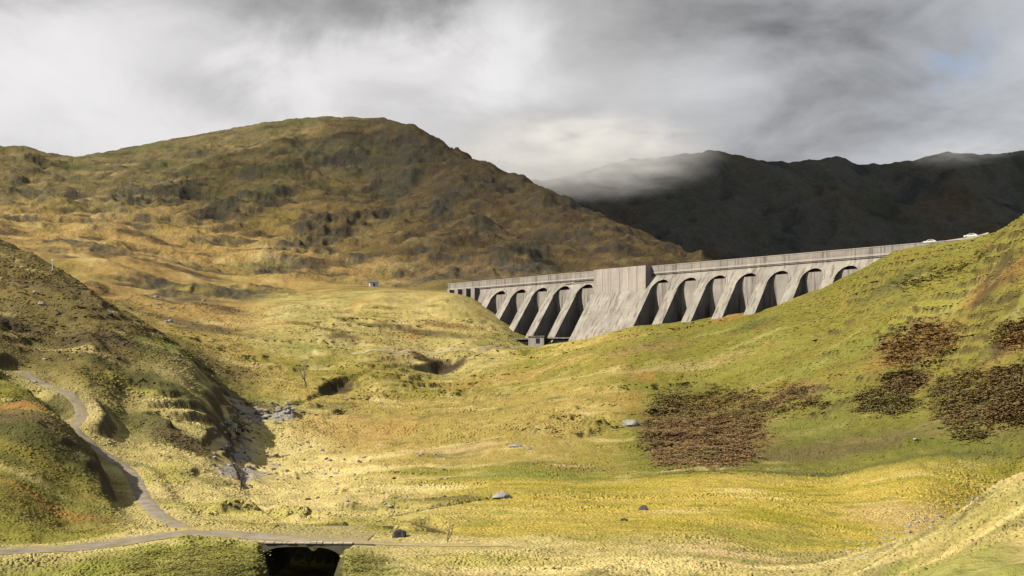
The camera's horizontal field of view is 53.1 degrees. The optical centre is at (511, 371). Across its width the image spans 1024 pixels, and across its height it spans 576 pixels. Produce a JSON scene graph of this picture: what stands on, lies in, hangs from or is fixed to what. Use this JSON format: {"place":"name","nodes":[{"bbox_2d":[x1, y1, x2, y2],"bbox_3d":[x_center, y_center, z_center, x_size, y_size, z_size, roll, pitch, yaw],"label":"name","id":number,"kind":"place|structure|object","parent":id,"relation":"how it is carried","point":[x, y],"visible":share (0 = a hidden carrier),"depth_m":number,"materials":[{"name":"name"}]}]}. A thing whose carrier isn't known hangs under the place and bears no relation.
{"place":"outdoors","nodes":[
{"label":"outdoors","id":0,"kind":"place"},
{"bbox_2d":[0,116,713,287],"bbox_3d":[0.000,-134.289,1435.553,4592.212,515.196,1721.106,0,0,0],"label":"mountain","id":1,"kind":"structure","parent":0,"point":[384,202],"depth_m":883.83,"materials":[{"name":"brown plant"}]},
{"bbox_2d":[0,214,1023,575],"bbox_3d":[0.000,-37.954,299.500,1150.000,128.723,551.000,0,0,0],"label":"ground","id":2,"kind":"structure","parent":0,"point":[106,269],"depth_m":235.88,"materials":[{"name":"green plant"}]},
{"bbox_2d":[15,371,192,530],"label":"track","id":3,"kind":"structure","parent":2,"relation":"on","point":[148,504],"depth_m":172.95,"materials":[{"name":"beige gravel"}]},
{"bbox_2d":[109,545,206,575],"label":"rush patch","id":4,"kind":"object","parent":2,"relation":"on","point":[143,559],"visible":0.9,"depth_m":92.93,"materials":[{"name":"green plant"}]},
{"bbox_2d":[174,540,270,575],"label":"grass","id":5,"kind":"structure","parent":2,"relation":"on","point":[217,562],"depth_m":92.02,"materials":[{"name":"green plant"}]},
{"bbox_2d":[228,416,246,441],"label":"tree","id":6,"kind":"object","parent":2,"relation":"on","point":[242,429],"visible":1,"depth_m":229.17,"materials":[{"name":"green plant"}]},
{"bbox_2d":[233,460,249,489],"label":"tree","id":7,"kind":"object","parent":2,"relation":"on","point":[242,473],"visible":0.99,"depth_m":176.48,"materials":[{"name":"plant"}]},
{"bbox_2d":[0,530,511,554],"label":"track","id":8,"kind":"structure","parent":2,"relation":"on","point":[166,535],"depth_m":107.41,"materials":[{"name":"beige gravel"}]},
{"bbox_2d":[297,362,310,387],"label":"tree","id":9,"kind":"object","parent":2,"relation":"on","point":[304,376],"visible":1,"depth_m":321.69,"materials":[{"name":"plant"}]},
{"bbox_2d":[243,525,393,575],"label":"bridge","id":10,"kind":"structure","parent":2,"relation":"on","point":[277,560],"depth_m":111.01,"materials":[{"name":"concrete"}]},
{"bbox_2d":[338,548,392,575],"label":"rush patch","id":11,"kind":"object","parent":2,"relation":"on","point":[370,565],"visible":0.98,"depth_m":92.51,"materials":[{"name":"plant"}]},
{"bbox_2d":[369,281,378,286],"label":"hut","id":12,"kind":"object","parent":2,"relation":"on","point":[373,283],"visible":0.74,"depth_m":551.95,"materials":[{"name":"white paint"}]},
{"bbox_2d":[392,529,406,537],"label":"boulder","id":13,"kind":"object","parent":2,"relation":"on","point":[398,533],"visible":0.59,"depth_m":110.64,"materials":[{"name":"grey stone"}]},
{"bbox_2d":[351,345,527,353],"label":"track","id":14,"kind":"structure","parent":2,"relation":"on","point":[449,349],"depth_m":403.06,"materials":[{"name":"beige gravel"}]},
{"bbox_2d":[443,518,454,540],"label":"tree","id":15,"kind":"object","parent":2,"relation":"on","point":[449,535],"visible":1,"depth_m":108.66,"materials":[{"name":"plant"}]},
{"bbox_2d":[492,491,510,499],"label":"boulder","id":16,"kind":"object","parent":2,"relation":"on","point":[500,495],"visible":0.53,"depth_m":160.12,"materials":[{"name":"grey stone"}]},
{"bbox_2d":[508,443,522,446],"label":"boulder","id":17,"kind":"object","parent":2,"relation":"on","point":[516,445],"visible":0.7,"depth_m":227.71,"materials":[{"name":"grey stone"}]},
{"bbox_2d":[510,336,569,346],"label":"outlet house","id":18,"kind":"structure","parent":2,"relation":"on","point":[533,341],"depth_m":429.57,"materials":[{"name":"concrete"}]},
{"bbox_2d":[621,419,637,426],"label":"boulder","id":19,"kind":"object","parent":2,"relation":"on","point":[630,423],"visible":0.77,"depth_m":249.30,"materials":[{"name":"grey stone"}]},
{"bbox_2d":[638,505,647,509],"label":"boulder","id":20,"kind":"object","parent":2,"relation":"on","point":[643,507],"visible":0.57,"depth_m":142.51,"materials":[{"name":"grey stone"}]},
{"bbox_2d":[642,387,694,417],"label":"bracken thicket","id":21,"kind":"object","parent":2,"relation":"on","point":[664,399],"visible":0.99,"depth_m":278.44,"materials":[{"name":"brown plant"}]},
{"bbox_2d":[446,239,963,343],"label":"dam","id":22,"kind":"structure","parent":2,"relation":"on","point":[581,305],"depth_m":411.77,"materials":[{"name":"concrete"}]},
{"bbox_2d":[636,382,776,472],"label":"bracken thicket","id":23,"kind":"object","parent":2,"relation":"on","point":[728,458],"visible":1,"depth_m":234.37,"materials":[{"name":"brown plant"}]},
{"bbox_2d":[755,379,830,418],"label":"bracken thicket","id":24,"kind":"object","parent":2,"relation":"on","point":[789,398],"visible":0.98,"depth_m":253.48,"materials":[{"name":"brown plant"}]},
{"bbox_2d":[845,384,923,420],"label":"bracken thicket","id":25,"kind":"object","parent":2,"relation":"on","point":[898,397],"visible":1,"depth_m":231.43,"materials":[{"name":"brown plant"}]},
{"bbox_2d":[868,364,936,398],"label":"bracken thicket","id":26,"kind":"object","parent":2,"relation":"on","point":[905,379],"visible":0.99,"depth_m":237.84,"materials":[{"name":"brown plant"}]},
{"bbox_2d":[867,316,965,371],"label":"bracken thicket","id":27,"kind":"object","parent":2,"relation":"on","point":[930,333],"visible":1,"depth_m":257.71,"materials":[{"name":"brown plant"}]},
{"bbox_2d":[889,245,997,294],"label":"bracken thicket","id":28,"kind":"object","parent":2,"relation":"on","point":[938,272],"visible":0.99,"depth_m":296.56,"materials":[{"name":"green plant"}]},
{"bbox_2d":[942,422,996,443],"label":"bracken thicket","id":29,"kind":"object","parent":2,"relation":"on","point":[972,434],"visible":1,"depth_m":199.25,"materials":[{"name":"plant"}]},
{"bbox_2d":[952,232,988,239],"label":"roadside wall","id":30,"kind":"structure","parent":2,"relation":"on","point":[972,236],"depth_m":330.91,"materials":[{"name":"concrete"}]},
{"bbox_2d":[964,233,976,237],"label":"parked car","id":31,"kind":"object","parent":2,"relation":"on","point":[970,235],"visible":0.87,"depth_m":332.30,"materials":[{"name":"paint"}]},
{"bbox_2d":[919,357,1023,432],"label":"bracken thicket","id":32,"kind":"object","parent":2,"relation":"on","point":[966,415],"visible":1,"depth_m":211.67,"materials":[{"name":"brown plant"}]},
{"bbox_2d":[981,316,1023,354],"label":"bracken thicket","id":33,"kind":"object","parent":2,"relation":"on","point":[1013,338],"visible":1,"depth_m":227.51,"materials":[{"name":"brown plant"}]},
{"bbox_2d":[0,0,1023,180],"label":"sky","id":34,"kind":"structure","parent":0,"point":[542,90],"materials":[{"name":"grey"}]},
{"bbox_2d":[531,150,1023,259],"bbox_3d":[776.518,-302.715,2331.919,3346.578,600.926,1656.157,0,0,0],"label":"mountain","id":35,"kind":"structure","parent":0,"point":[716,205],"depth_m":2285.72,"materials":[{"name":"black stone"}]}
]}

